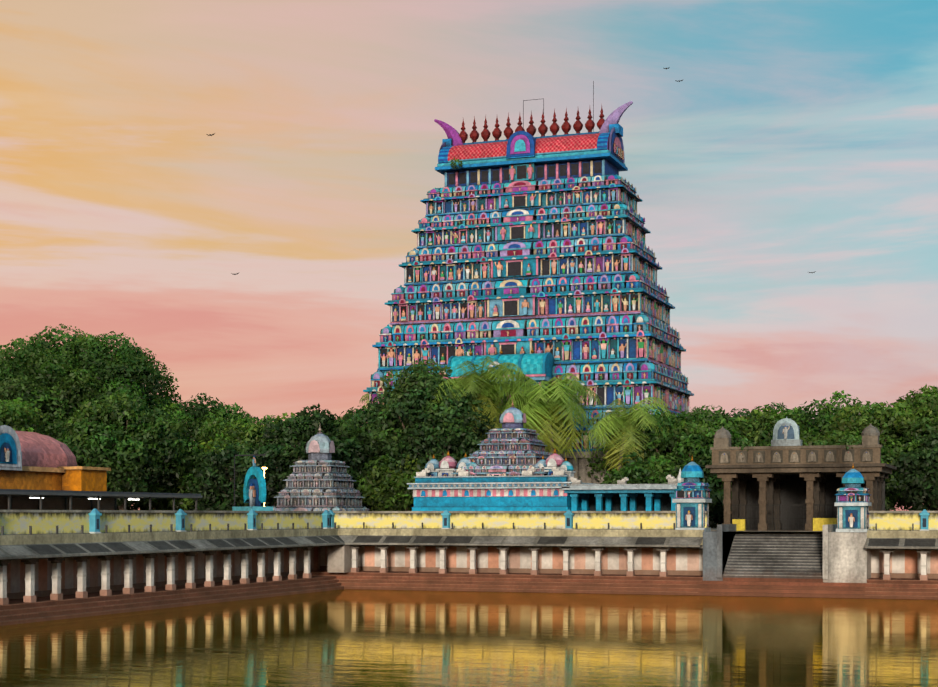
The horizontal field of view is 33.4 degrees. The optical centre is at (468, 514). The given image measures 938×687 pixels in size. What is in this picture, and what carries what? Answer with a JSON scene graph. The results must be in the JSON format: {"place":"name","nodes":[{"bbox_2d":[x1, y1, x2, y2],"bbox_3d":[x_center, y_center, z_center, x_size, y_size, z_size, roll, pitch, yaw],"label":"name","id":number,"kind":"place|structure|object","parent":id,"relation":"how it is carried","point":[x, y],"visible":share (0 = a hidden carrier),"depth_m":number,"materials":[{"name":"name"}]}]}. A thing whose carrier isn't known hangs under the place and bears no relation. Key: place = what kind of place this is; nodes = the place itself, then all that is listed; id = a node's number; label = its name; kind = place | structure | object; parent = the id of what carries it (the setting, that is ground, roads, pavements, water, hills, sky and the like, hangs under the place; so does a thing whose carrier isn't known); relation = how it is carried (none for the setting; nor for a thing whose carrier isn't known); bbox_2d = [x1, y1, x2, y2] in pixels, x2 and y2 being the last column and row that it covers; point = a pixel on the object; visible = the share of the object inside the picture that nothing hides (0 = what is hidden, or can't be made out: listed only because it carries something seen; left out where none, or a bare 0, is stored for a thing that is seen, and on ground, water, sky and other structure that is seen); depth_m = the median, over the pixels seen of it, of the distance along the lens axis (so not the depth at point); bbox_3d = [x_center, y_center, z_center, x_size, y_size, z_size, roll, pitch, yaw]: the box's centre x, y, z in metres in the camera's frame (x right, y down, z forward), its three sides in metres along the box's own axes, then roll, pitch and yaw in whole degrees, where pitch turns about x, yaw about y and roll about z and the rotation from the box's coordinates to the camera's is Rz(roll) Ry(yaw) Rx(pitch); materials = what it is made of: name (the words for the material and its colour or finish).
{"place":"outdoors","nodes":[
{"label":"outdoors","id":0,"kind":"place"},
{"bbox_2d":[0,425,110,490],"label":"pink hall","id":1,"kind":"structure","parent":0,"point":[32,461],"depth_m":102.95,"materials":[{"name":"paint"}]},
{"bbox_2d":[0,589,937,686],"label":"tank water","id":2,"kind":"structure","parent":0,"point":[370,638],"depth_m":68.01,"materials":[{"name":"brown liquid"}]},
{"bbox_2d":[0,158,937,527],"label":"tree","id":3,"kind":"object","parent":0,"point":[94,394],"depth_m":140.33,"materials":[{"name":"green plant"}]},
{"bbox_2d":[310,356,675,472],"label":"palm fronds","id":4,"kind":"object","parent":3,"relation":"attached to","point":[619,424],"visible":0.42,"depth_m":140.81,"materials":[{"name":"green plant"}]},
{"bbox_2d":[0,510,937,625],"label":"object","id":5,"kind":"structure","parent":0,"point":[30,545],"depth_m":109.32,"materials":[{"name":"brown stone"}]},
{"bbox_2d":[0,509,937,604],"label":"colonnade","id":6,"kind":"object","parent":5,"relation":"on","point":[29,580],"visible":0.85,"depth_m":110.73,"materials":[{"name":"white stone"}]},
{"bbox_2d":[0,512,937,533],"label":"parapet wall","id":7,"kind":"structure","parent":6,"relation":"on","point":[38,522],"depth_m":111.94,"materials":[{"name":"yellow paint"}]},
{"bbox_2d":[0,0,937,510],"label":"sky","id":8,"kind":"structure","parent":0,"point":[797,138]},
{"bbox_2d":[206,67,815,274],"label":"birds","id":9,"kind":"object","parent":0,"point":[664,68],"visible":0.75,"depth_m":232.75},
{"bbox_2d":[562,469,683,510],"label":"shrine pavilion","id":10,"kind":"structure","parent":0,"point":[622,495],"depth_m":127.24,"materials":[{"name":"paint"}]},
{"bbox_2d":[711,523,822,531],"bbox_3d":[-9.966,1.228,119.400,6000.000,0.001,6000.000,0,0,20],"label":"ground","id":11,"kind":"structure","parent":0,"point":[713,529],"depth_m":111.07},
{"bbox_2d":[0,489,201,510],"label":"shelter","id":12,"kind":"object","parent":11,"relation":"on","point":[15,499],"depth_m":96.66,"materials":[{"name":"metal"}]},
{"bbox_2d":[30,497,139,499],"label":"tube lights","id":13,"kind":"object","parent":12,"relation":"attached to","point":[88,498],"visible":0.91,"depth_m":97.16},
{"bbox_2d":[232,454,272,510],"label":"statue niche","id":14,"kind":"object","parent":11,"relation":"on","point":[254,493],"visible":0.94,"depth_m":117.79,"materials":[{"name":"paint"}]},
{"bbox_2d":[273,427,369,510],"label":"small temple tower","id":15,"kind":"structure","parent":11,"relation":"on","point":[319,479],"depth_m":131.41,"materials":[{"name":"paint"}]},
{"bbox_2d":[407,449,592,510],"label":"temple shrine","id":16,"kind":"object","parent":11,"relation":"on","point":[437,485],"visible":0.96,"depth_m":130.02,"materials":[{"name":"blue paint"}]},
{"bbox_2d":[451,401,551,475],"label":"shrine vimana","id":17,"kind":"object","parent":16,"relation":"on","point":[512,446],"visible":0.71,"depth_m":131.93,"materials":[{"name":"grey stone"}]},
{"bbox_2d":[362,81,693,483],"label":"temple tower","id":18,"kind":"structure","parent":11,"relation":"on","point":[534,258],"depth_m":156.18,"materials":[{"name":"paint"}]},
{"bbox_2d":[698,417,896,598],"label":"stone pavilion","id":19,"kind":"structure","parent":11,"relation":"on","point":[786,480],"depth_m":111.79,"materials":[{"name":"stone"}]},
{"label":"tank","id":20,"kind":"object","parent":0,"visible":0},
{"bbox_2d":[672,457,711,531],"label":"shrine","id":21,"kind":"object","parent":20,"relation":"on","point":[692,499],"visible":1,"depth_m":110.80,"materials":[{"name":"paint"}]},
{"bbox_2d":[834,465,871,531],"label":"shrine","id":22,"kind":"object","parent":20,"relation":"on","point":[852,502],"visible":1,"depth_m":106.28,"materials":[{"name":"paint"}]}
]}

